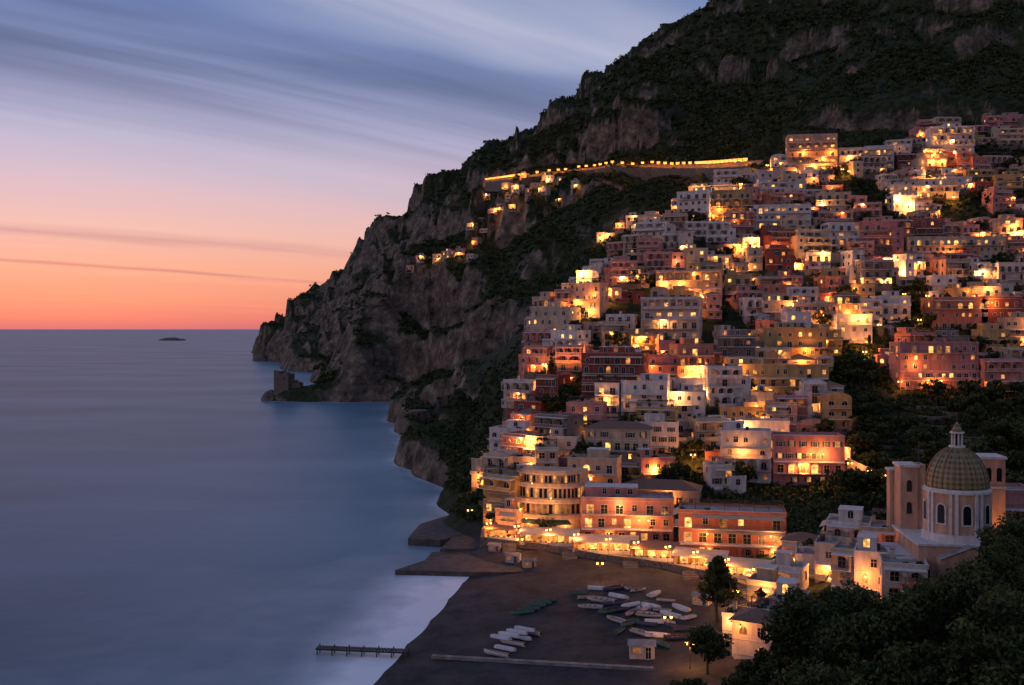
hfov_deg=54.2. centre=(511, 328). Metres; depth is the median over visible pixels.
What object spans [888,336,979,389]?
hotel building
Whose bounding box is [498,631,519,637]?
rowing boat
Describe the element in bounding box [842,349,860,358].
garden tree
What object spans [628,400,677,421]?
hillside house
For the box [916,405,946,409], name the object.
retaining wall
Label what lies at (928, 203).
hillside house
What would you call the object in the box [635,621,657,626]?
rowing boat
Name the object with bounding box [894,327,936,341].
hillside house
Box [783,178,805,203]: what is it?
hillside house
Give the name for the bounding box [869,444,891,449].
retaining wall
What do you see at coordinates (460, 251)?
hillside house
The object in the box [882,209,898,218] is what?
garden tree
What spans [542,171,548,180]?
hillside house
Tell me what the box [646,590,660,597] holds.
rowing boat
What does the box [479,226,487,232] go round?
hillside house
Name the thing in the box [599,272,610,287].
hillside house
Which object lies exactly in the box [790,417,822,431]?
hillside house
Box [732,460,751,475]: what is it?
garden tree
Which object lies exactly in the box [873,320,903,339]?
hillside house
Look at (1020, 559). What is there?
broadleaf tree
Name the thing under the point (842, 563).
hillside house
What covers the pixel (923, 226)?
hillside house
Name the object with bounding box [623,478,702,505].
hotel building
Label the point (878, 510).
retaining wall
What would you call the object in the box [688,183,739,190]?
hotel building
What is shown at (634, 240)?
cypress tree
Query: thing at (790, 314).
hillside house
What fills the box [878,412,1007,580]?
church
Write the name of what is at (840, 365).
garden tree
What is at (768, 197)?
hillside house
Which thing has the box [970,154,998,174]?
hillside house
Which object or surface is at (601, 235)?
hillside house
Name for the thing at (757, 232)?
garden tree
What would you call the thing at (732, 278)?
hillside house
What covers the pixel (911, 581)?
hillside house
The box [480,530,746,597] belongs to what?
promenade
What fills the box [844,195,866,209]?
hillside house
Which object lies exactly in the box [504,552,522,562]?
beach kiosk
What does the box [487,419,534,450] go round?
hillside house
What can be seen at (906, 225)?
hillside house
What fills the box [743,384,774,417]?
hillside house
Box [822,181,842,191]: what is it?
hillside house
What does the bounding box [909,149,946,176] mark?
hillside house
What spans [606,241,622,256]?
hillside house
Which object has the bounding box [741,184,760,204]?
hillside house
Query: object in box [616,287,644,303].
hillside house
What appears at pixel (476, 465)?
hillside house
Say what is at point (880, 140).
garden tree
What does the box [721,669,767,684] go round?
broadleaf tree
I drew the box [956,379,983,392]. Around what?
garden tree
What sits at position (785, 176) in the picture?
hillside house
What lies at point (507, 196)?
hillside house
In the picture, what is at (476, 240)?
hillside house
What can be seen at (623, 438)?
hillside house
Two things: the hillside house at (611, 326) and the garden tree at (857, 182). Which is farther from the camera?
the garden tree at (857, 182)
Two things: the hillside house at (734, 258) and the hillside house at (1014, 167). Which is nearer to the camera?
the hillside house at (734, 258)
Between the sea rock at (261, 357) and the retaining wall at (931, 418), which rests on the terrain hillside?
the retaining wall at (931, 418)
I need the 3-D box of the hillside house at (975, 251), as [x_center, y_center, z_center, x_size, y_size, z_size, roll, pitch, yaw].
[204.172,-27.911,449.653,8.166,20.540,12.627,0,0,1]
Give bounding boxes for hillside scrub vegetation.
[263,0,1023,558]
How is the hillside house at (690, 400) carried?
on the terrain hillside
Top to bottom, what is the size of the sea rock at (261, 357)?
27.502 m
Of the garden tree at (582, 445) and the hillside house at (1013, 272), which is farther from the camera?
the hillside house at (1013, 272)
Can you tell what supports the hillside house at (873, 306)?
on the terrain hillside
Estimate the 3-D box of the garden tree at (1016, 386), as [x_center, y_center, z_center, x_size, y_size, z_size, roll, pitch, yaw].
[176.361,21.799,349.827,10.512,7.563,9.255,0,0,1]
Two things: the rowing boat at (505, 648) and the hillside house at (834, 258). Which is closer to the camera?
the rowing boat at (505, 648)
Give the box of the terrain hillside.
[251,0,1023,684]
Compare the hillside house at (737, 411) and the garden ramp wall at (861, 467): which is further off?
the hillside house at (737, 411)
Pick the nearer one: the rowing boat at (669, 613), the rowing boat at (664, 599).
the rowing boat at (669, 613)
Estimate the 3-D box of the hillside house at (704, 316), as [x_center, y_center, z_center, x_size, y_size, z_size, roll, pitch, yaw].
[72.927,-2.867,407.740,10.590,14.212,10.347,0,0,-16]
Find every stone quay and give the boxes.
[395,551,523,576]
[408,516,462,546]
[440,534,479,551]
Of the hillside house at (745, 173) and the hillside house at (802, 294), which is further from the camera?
the hillside house at (745, 173)
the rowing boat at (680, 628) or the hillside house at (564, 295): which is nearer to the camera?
the rowing boat at (680, 628)
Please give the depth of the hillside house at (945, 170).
524.26 m
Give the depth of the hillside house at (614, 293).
416.23 m
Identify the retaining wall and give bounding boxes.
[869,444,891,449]
[872,508,886,513]
[877,439,897,442]
[912,448,927,453]
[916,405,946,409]
[918,415,953,420]
[927,424,961,429]
[942,411,973,415]
[946,439,974,442]
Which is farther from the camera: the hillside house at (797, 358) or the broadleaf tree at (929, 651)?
the hillside house at (797, 358)
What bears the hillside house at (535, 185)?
on the terrain hillside
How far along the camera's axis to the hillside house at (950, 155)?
534.83 m
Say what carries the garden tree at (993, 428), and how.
on the terrain hillside
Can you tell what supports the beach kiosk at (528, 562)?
on the terrain hillside
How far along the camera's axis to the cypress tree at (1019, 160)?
533.34 m
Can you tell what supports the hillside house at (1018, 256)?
on the terrain hillside
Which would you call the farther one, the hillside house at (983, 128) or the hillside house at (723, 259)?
the hillside house at (983, 128)
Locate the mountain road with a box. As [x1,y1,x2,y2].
[485,160,763,191]
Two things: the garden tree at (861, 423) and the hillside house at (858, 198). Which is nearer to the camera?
the garden tree at (861, 423)
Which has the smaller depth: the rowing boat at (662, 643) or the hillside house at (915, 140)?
the rowing boat at (662, 643)
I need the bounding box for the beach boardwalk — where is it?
[431,654,654,670]
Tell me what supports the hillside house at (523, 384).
on the terrain hillside
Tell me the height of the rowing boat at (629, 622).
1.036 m
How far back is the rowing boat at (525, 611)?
205.27 m
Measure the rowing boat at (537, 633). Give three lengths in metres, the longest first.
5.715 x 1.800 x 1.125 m
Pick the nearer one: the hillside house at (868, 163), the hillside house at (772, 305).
the hillside house at (772, 305)
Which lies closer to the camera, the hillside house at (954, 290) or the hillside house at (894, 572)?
the hillside house at (894, 572)
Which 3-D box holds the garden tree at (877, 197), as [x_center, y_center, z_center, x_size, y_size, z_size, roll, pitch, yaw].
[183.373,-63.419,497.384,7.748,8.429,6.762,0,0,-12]
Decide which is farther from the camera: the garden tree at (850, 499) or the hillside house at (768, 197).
the hillside house at (768, 197)
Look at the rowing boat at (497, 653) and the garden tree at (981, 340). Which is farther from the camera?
the garden tree at (981, 340)
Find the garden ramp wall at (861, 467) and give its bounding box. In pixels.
[847,458,885,483]
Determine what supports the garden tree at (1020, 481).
on the terrain hillside
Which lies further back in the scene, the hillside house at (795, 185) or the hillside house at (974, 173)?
the hillside house at (974, 173)
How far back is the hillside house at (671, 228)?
466.00 m
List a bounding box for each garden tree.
[484,512,494,521]
[535,393,550,411]
[537,513,556,526]
[547,395,563,411]
[558,382,579,395]
[558,392,575,407]
[568,320,582,328]
[570,305,585,313]
[575,441,598,453]
[584,419,599,425]
[605,331,629,345]
[618,413,640,421]
[626,270,641,279]
[640,274,655,284]
[654,464,683,479]
[665,463,690,476]
[680,210,695,220]
[687,437,704,454]
[692,212,704,220]
[713,249,723,254]
[720,245,736,256]
[720,305,729,315]
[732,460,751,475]
[734,177,748,187]
[738,462,756,486]
[751,378,756,388]
[753,228,760,234]
[790,199,803,203]
[811,308,832,323]
[813,418,835,431]
[825,468,866,491]
[826,165,840,175]
[829,370,844,381]
[834,358,853,372]
[837,284,855,293]
[838,491,863,505]
[839,468,867,488]
[841,366,862,382]
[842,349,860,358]
[845,431,869,459]
[846,201,855,208]
[846,353,865,368]
[850,177,866,189]
[851,415,874,430]
[851,431,880,452]
[852,394,868,406]
[852,401,877,418]
[858,211,871,220]
[858,449,890,467]
[859,358,879,372]
[863,369,884,388]
[864,466,886,485]
[864,468,886,486]
[870,423,898,441]
[872,136,885,144]
[873,193,885,202]
[878,189,890,199]
[879,484,886,497]
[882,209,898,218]
[892,414,921,430]
[893,319,914,329]
[902,427,934,446]
[902,456,923,462]
[904,290,921,299]
[909,279,928,290]
[911,299,919,314]
[912,312,936,328]
[918,441,947,457]
[920,378,953,404]
[944,395,970,412]
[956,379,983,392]
[958,391,989,410]
[958,403,996,427]
[963,276,978,286]
[966,442,993,452]
[969,190,981,198]
[972,221,988,228]
[973,335,990,350]
[974,435,1010,450]
[978,385,1000,403]
[979,145,995,154]
[979,352,999,357]
[979,417,1009,436]
[984,195,996,205]
[985,379,1009,400]
[985,390,1005,400]
[986,349,999,356]
[988,398,1016,416]
[992,251,1009,261]
[994,209,1015,217]
[998,449,1023,469]
[999,334,1021,346]
[1001,415,1023,433]
[1002,421,1022,445]
[1003,157,1017,167]
[1005,469,1015,477]
[1005,474,1023,482]
[1005,476,1023,483]
[1006,381,1023,394]
[1011,423,1023,443]
[1013,188,1023,198]
[1013,284,1023,290]
[1014,392,1023,405]
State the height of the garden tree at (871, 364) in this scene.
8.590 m
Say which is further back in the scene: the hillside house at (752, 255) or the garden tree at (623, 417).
the hillside house at (752, 255)
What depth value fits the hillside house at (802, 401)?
336.12 m
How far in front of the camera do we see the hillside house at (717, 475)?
295.54 m
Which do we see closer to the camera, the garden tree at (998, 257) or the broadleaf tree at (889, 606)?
the broadleaf tree at (889, 606)
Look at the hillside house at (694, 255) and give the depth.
439.50 m
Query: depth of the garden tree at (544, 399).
346.54 m
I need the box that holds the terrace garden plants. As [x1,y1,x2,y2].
[409,114,1023,612]
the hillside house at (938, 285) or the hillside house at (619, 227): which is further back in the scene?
the hillside house at (619, 227)
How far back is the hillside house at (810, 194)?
499.95 m
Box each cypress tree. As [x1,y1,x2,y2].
[548,352,555,373]
[632,239,636,252]
[748,312,754,328]
[866,335,873,360]
[882,321,889,344]
[891,275,898,290]
[973,202,980,217]
[1017,152,1021,166]
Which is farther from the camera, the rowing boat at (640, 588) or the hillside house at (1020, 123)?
the hillside house at (1020, 123)
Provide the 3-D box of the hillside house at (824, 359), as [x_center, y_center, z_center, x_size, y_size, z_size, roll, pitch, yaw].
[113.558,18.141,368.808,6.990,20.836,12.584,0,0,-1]
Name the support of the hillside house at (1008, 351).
on the terrain hillside
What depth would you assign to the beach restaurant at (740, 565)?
226.56 m
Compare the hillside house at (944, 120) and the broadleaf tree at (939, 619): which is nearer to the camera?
the broadleaf tree at (939, 619)
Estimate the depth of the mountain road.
822.64 m
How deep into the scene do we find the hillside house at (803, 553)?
212.75 m
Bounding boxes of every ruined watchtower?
[274,370,294,395]
[290,379,302,387]
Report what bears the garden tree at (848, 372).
on the terrain hillside
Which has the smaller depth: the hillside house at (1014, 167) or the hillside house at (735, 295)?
the hillside house at (735, 295)
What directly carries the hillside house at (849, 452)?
on the terrain hillside
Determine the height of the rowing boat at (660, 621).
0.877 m
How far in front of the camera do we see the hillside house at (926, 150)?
538.85 m
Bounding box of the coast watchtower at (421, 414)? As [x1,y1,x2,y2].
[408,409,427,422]
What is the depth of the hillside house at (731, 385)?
346.78 m
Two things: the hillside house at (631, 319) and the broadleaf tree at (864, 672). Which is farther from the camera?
the hillside house at (631, 319)
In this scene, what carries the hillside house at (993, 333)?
on the terrain hillside
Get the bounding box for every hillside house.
[406,264,415,274]
[416,253,425,267]
[432,253,441,264]
[441,249,451,261]
[449,250,455,257]
[455,246,465,255]
[465,253,477,264]
[466,222,477,237]
[470,451,490,491]
[471,235,481,244]
[478,449,519,508]
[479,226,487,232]
[479,465,523,525]
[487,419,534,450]
[488,207,495,222]
[492,497,525,537]
[496,202,502,215]
[501,180,512,190]
[501,375,535,416]
[501,428,547,452]
[502,389,535,424]
[502,408,548,428]
[502,449,534,471]
[505,192,510,204]
[506,394,547,419]
[508,202,516,220]
[511,183,521,194]
[516,184,524,193]
[516,463,535,467]
[518,340,554,378]
[520,171,528,180]
[521,312,530,353]
[523,330,550,344]
[523,429,558,452]
[524,188,532,201]
[527,370,569,411]
[529,181,540,187]
[530,292,554,315]
[530,302,580,329]
[531,439,558,466]
[534,412,583,435]
[538,185,550,202]
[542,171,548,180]
[542,324,590,365]
[546,173,554,185]
[547,284,573,306]
[547,427,583,456]
[555,340,592,372]
[558,372,577,382]
[558,396,606,438]
[559,449,586,466]
[561,279,575,288]
[567,447,621,482]
[570,178,580,194]
[571,278,608,319]
[576,266,598,282]
[581,322,598,339]
[582,262,608,272]
[583,421,653,461]
[589,257,611,265]
[594,318,628,345]
[594,376,620,418]
[596,231,605,242]
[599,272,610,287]
[603,256,636,288]
[604,258,613,266]
[605,233,614,238]
[605,412,635,420]
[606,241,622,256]
[606,311,636,327]
[609,288,621,301]
[613,344,641,351]
[614,220,625,235]
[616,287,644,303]
[621,232,651,255]
[621,373,671,415]
[621,462,640,479]
[626,212,637,228]
[626,328,663,353]
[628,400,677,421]
[630,268,650,288]
[631,219,637,233]
[631,447,682,479]
[635,413,678,453]
[636,218,670,237]
[637,211,662,221]
[637,237,662,264]
[637,262,651,276]
[643,252,671,275]
[649,351,678,377]
[650,286,668,296]
[656,335,675,354]
[660,210,688,231]
[661,233,677,251]
[667,223,675,232]
[669,286,693,296]
[669,338,713,377]
[669,384,706,417]
[670,374,706,400]
[671,198,676,205]
[672,252,685,269]
[675,229,693,251]
[676,187,711,220]
[678,418,690,436]
[679,430,703,451]
[683,244,707,269]
[685,220,712,240]
[686,415,731,449]
[691,260,724,269]
[702,291,722,321]
[702,308,706,319]
[702,362,750,408]
[703,456,746,495]
[705,447,720,460]
[706,217,735,249]
[707,251,731,269]
[710,169,741,188]
[712,325,730,336]
[713,344,720,364]
[714,330,754,364]
[715,420,771,483]
[716,243,740,262]
[718,405,762,420]
[722,598,752,633]
[723,207,754,237]
[724,270,751,302]
[724,286,763,313]
[728,608,772,658]
[729,262,748,273]
[732,234,768,255]
[732,326,758,340]
[735,414,789,431]
[736,243,762,272]
[736,295,768,326]
[738,167,757,181]
[739,234,759,261]
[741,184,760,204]
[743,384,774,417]
[745,272,780,289]
[746,563,784,606]
[747,320,780,329]
[747,592,782,610]
[752,167,781,183]
[754,179,787,192]
[755,341,763,346]
[755,344,791,362]
[756,280,793,295]
[758,225,795,254]
[758,296,795,319]
[759,190,783,204]
[761,397,797,431]
[763,244,794,275]
[767,576,810,604]
[768,431,844,486]
[768,549,808,589]
[769,164,801,173]
[770,154,787,167]
[773,390,807,419]
[774,308,800,319]
[775,271,802,286]
[777,170,806,186]
[777,191,803,202]
[777,532,816,560]
[778,215,805,228]
[781,306,811,327]
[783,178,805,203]
[786,282,826,302]
[787,354,814,362]
[788,259,811,277]
[790,225,833,258]
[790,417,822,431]
[791,300,835,328]
[795,378,826,418]
[795,541,814,578]
[800,167,818,185]
[801,252,830,274]
[804,203,819,209]
[805,186,825,202]
[806,350,833,371]
[811,209,827,224]
[811,324,842,355]
[812,189,850,210]
[813,207,853,228]
[813,274,855,294]
[814,530,852,583]
[815,166,836,186]
[816,302,838,323]
[817,264,843,276]
[818,289,831,301]
[818,381,844,412]
[819,505,871,541]
[820,222,859,252]
[820,391,858,435]
[821,215,848,222]
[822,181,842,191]
[823,249,845,264]
[825,536,856,590]
[829,291,861,313]
[832,311,872,343]
[838,268,845,275]
[839,246,865,279]
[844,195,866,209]
[845,447,855,460]
[846,240,879,258]
[847,153,888,179]
[847,201,881,221]
[851,282,874,297]
[853,532,893,596]
[854,255,898,291]
[858,514,895,541]
[859,217,903,257]
[859,298,882,328]
[864,145,892,146]
[868,256,892,258]
[870,291,910,322]
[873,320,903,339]
[873,348,888,370]
[875,170,897,180]
[879,548,928,601]
[880,216,912,237]
[882,192,924,217]
[883,139,911,151]
[885,180,917,194]
[885,352,888,368]
[887,144,910,155]
[889,169,915,178]
[894,153,914,167]
[894,250,925,282]
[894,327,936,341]
[898,164,926,169]
[899,276,914,288]
[900,577,927,591]
[904,136,922,151]
[907,206,939,218]
[909,124,935,140]
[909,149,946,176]
[910,167,925,178]
[910,215,944,236]
[913,116,941,127]
[914,325,935,333]
[916,147,937,153]
[917,141,924,146]
[917,200,933,209]
[920,121,937,126]
[923,253,941,272]
[924,273,956,296]
[929,114,960,125]
[932,203,941,209]
[932,330,969,341]
[933,254,972,286]
[934,248,975,258]
[938,150,962,167]
[939,165,961,176]
[941,174,973,194]
[943,223,960,235]
[944,283,971,296]
[945,218,971,223]
[952,150,971,167]
[955,221,979,235]
[957,167,993,181]
[958,243,979,261]
[961,282,1008,296]
[964,258,991,283]
[967,216,991,230]
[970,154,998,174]
[970,178,992,197]
[971,324,1020,351]
[974,126,984,145]
[975,122,989,133]
[975,137,995,144]
[975,294,1022,323]
[978,152,1012,170]
[978,355,1023,391]
[979,227,998,235]
[979,352,993,356]
[981,113,1003,134]
[981,186,1018,213]
[986,279,1021,295]
[988,214,1023,239]
[990,261,1023,288]
[991,126,1023,150]
[991,171,1022,203]
[992,343,1023,358]
[994,112,1023,127]
[997,312,1023,346]
[1005,483,1023,520]
[1006,164,1023,180]
[1006,236,1023,260]
[1013,203,1023,214]
[1013,252,1023,261]
[1016,116,1023,127]
[1018,356,1023,380]
[1019,290,1023,311]
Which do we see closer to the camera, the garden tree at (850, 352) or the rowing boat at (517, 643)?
the rowing boat at (517, 643)
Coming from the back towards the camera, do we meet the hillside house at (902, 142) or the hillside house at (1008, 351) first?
the hillside house at (902, 142)
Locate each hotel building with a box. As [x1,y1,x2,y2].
[581,346,648,398]
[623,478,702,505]
[641,294,702,340]
[654,268,723,300]
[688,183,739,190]
[711,185,751,220]
[722,357,829,393]
[749,204,810,230]
[759,322,826,355]
[785,130,837,169]
[837,147,893,169]
[876,175,959,199]
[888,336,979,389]
[904,235,1005,259]
[921,297,987,328]
[925,123,974,153]
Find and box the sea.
[0,329,468,684]
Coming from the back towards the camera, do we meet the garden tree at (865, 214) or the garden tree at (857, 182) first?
the garden tree at (857, 182)
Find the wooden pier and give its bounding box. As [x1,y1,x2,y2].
[315,644,409,657]
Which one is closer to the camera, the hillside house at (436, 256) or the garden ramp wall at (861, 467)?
the garden ramp wall at (861, 467)
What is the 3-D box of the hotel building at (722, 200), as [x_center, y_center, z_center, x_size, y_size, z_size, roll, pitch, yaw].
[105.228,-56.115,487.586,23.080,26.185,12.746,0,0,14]
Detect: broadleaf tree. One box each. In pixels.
[670,677,707,684]
[685,623,734,673]
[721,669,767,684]
[734,646,791,684]
[758,594,845,684]
[765,592,818,642]
[770,656,843,684]
[781,586,820,665]
[785,587,881,671]
[790,661,885,684]
[809,609,945,670]
[818,578,885,673]
[834,657,936,684]
[862,587,947,650]
[874,639,971,684]
[892,572,998,652]
[893,581,952,646]
[912,557,1004,607]
[917,615,1023,684]
[937,550,1023,634]
[971,542,1022,637]
[971,564,1023,642]
[975,522,1023,554]
[981,510,1023,547]
[984,538,1023,579]
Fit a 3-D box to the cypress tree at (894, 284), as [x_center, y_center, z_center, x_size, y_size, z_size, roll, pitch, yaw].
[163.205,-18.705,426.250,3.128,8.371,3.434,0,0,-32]
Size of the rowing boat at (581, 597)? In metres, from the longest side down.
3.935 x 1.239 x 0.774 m
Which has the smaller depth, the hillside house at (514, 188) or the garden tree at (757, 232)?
the garden tree at (757, 232)
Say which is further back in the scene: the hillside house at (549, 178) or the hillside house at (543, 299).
the hillside house at (549, 178)
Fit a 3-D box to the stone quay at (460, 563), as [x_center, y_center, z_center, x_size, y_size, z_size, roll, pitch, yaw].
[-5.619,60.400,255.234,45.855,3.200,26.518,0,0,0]
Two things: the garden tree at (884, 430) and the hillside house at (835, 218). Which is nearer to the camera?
the garden tree at (884, 430)
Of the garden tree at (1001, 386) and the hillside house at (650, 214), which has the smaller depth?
the garden tree at (1001, 386)
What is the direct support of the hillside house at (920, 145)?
on the terrain hillside
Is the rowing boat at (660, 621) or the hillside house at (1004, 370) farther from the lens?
the hillside house at (1004, 370)
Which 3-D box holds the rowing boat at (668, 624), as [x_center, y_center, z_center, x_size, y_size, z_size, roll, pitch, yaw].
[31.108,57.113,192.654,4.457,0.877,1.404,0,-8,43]
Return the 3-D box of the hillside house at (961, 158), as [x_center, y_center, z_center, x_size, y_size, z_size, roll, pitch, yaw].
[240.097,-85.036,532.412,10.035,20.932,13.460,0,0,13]
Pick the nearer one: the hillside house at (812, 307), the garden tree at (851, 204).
the hillside house at (812, 307)
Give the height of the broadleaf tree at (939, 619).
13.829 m
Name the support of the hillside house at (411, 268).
on the terrain hillside
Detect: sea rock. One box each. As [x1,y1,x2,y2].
[253,354,266,360]
[261,389,273,400]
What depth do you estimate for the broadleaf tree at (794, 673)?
113.89 m
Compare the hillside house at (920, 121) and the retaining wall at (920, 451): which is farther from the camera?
the hillside house at (920, 121)
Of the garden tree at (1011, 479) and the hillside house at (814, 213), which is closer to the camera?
the garden tree at (1011, 479)
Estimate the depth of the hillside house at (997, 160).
533.90 m
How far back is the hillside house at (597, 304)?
405.36 m
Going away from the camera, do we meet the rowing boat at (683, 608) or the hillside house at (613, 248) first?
the rowing boat at (683, 608)
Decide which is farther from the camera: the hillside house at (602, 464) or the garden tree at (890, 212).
the garden tree at (890, 212)
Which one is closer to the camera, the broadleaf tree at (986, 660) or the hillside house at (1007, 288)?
the broadleaf tree at (986, 660)
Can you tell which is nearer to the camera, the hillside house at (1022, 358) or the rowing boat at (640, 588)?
the rowing boat at (640, 588)
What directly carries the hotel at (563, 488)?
on the terrain hillside
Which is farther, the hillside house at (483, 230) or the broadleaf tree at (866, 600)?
the hillside house at (483, 230)
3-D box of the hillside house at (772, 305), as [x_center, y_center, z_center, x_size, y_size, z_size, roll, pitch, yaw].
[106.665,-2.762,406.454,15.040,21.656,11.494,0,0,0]
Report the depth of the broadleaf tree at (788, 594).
142.74 m
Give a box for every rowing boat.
[484,648,510,657]
[490,634,511,640]
[494,644,515,651]
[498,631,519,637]
[500,639,526,646]
[506,628,527,634]
[511,608,533,614]
[511,635,531,640]
[514,625,535,632]
[517,605,539,610]
[523,602,545,607]
[528,630,541,635]
[529,600,551,604]
[535,597,557,601]
[568,590,588,594]
[576,595,593,598]
[578,604,603,608]
[587,595,616,601]
[588,585,605,589]
[598,605,621,613]
[601,600,626,605]
[603,584,624,590]
[607,607,629,611]
[607,615,627,622]
[608,592,628,599]
[614,626,624,633]
[620,617,638,626]
[621,584,636,591]
[621,601,640,606]
[625,606,643,615]
[629,587,645,591]
[629,626,652,636]
[630,599,647,602]
[634,610,661,617]
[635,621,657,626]
[637,603,650,609]
[641,602,660,608]
[645,619,666,623]
[645,631,668,637]
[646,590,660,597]
[650,637,669,647]
[652,607,671,610]
[655,597,674,601]
[659,617,675,623]
[660,610,681,618]
[663,634,689,639]
[664,622,683,626]
[671,626,695,631]
[672,603,690,611]
[680,614,696,619]
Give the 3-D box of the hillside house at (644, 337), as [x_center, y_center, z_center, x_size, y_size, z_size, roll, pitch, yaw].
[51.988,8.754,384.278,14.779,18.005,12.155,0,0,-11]
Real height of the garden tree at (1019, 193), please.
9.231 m
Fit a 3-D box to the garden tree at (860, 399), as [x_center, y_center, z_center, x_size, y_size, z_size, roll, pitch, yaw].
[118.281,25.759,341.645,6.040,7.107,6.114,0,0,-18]
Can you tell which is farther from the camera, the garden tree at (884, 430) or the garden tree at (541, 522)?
the garden tree at (884, 430)
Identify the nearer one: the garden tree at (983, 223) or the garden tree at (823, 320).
the garden tree at (823, 320)
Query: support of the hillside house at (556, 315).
on the terrain hillside
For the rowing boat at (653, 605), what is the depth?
206.91 m
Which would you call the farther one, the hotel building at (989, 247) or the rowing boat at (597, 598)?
the hotel building at (989, 247)
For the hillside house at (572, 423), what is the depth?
320.08 m
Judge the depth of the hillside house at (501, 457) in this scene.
294.32 m
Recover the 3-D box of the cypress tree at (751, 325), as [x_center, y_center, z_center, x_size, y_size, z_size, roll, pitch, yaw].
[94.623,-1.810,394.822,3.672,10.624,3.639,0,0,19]
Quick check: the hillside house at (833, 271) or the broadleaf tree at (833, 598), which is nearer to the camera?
the broadleaf tree at (833, 598)
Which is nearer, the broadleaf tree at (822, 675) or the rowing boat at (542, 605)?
the broadleaf tree at (822, 675)
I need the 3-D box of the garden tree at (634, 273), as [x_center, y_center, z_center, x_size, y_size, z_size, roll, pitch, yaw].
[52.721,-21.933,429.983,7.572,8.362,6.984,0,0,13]
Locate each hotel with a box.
[514,465,587,533]
[580,483,673,541]
[673,498,786,557]
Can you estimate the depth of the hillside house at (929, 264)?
440.97 m
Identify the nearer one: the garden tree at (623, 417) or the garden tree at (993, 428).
the garden tree at (993, 428)
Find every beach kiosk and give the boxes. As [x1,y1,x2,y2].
[487,542,501,551]
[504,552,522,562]
[522,558,536,567]
[627,639,655,659]
[690,591,711,605]
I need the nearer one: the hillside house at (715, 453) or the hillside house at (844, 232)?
the hillside house at (715, 453)
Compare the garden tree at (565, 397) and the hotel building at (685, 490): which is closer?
the hotel building at (685, 490)
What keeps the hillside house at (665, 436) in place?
on the terrain hillside
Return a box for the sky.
[0,0,709,328]
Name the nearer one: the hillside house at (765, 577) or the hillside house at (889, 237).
the hillside house at (765, 577)
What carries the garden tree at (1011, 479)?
on the terrain hillside
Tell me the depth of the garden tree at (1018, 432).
292.86 m
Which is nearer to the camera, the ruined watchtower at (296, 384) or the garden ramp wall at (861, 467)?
the garden ramp wall at (861, 467)
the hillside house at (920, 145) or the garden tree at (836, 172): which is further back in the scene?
the hillside house at (920, 145)
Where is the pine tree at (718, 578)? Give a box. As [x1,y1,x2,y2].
[696,555,743,621]
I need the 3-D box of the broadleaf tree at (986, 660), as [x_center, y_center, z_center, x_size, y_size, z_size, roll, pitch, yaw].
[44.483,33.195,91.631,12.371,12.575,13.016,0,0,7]
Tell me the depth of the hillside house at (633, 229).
499.71 m
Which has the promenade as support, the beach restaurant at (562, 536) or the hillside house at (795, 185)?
the beach restaurant at (562, 536)
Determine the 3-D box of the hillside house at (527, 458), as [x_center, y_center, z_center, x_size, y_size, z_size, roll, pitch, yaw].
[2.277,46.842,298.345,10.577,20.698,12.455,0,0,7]
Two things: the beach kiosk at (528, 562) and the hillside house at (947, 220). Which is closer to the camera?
the beach kiosk at (528, 562)
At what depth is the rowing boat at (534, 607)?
207.50 m
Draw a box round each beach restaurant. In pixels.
[481,522,521,540]
[517,526,580,546]
[571,534,638,553]
[628,540,685,561]
[671,547,728,569]
[705,555,770,579]
[744,565,756,577]
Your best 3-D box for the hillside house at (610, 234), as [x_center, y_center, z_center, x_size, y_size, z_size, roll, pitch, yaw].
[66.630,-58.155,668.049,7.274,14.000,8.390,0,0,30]
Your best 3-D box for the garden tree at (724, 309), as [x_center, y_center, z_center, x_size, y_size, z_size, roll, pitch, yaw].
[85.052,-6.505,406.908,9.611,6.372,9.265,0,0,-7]
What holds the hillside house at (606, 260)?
on the terrain hillside
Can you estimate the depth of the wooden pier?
183.59 m
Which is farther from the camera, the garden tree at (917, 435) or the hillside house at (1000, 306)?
the hillside house at (1000, 306)
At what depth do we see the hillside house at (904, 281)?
428.85 m
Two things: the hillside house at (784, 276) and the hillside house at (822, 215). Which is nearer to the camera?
the hillside house at (784, 276)
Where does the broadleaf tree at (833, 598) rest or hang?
on the terrain hillside
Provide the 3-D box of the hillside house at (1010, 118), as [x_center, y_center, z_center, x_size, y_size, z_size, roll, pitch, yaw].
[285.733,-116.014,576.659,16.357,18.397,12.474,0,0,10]
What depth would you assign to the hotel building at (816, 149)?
530.98 m
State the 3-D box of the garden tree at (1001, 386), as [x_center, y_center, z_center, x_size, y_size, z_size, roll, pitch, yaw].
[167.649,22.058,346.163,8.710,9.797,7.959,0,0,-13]
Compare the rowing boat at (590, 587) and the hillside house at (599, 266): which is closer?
the rowing boat at (590, 587)
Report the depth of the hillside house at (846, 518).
218.14 m
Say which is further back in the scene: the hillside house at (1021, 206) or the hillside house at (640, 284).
the hillside house at (1021, 206)
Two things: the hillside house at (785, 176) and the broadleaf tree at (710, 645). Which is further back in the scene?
the hillside house at (785, 176)
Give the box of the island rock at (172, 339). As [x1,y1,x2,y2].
[159,337,182,340]
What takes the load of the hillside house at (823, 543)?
on the terrain hillside
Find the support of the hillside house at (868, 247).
on the terrain hillside
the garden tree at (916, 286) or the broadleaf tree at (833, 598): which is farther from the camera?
the garden tree at (916, 286)
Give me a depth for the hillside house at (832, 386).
339.90 m
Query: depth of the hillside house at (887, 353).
372.21 m
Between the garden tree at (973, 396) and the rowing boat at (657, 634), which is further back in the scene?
the garden tree at (973, 396)
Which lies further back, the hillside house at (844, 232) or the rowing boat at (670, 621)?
the hillside house at (844, 232)

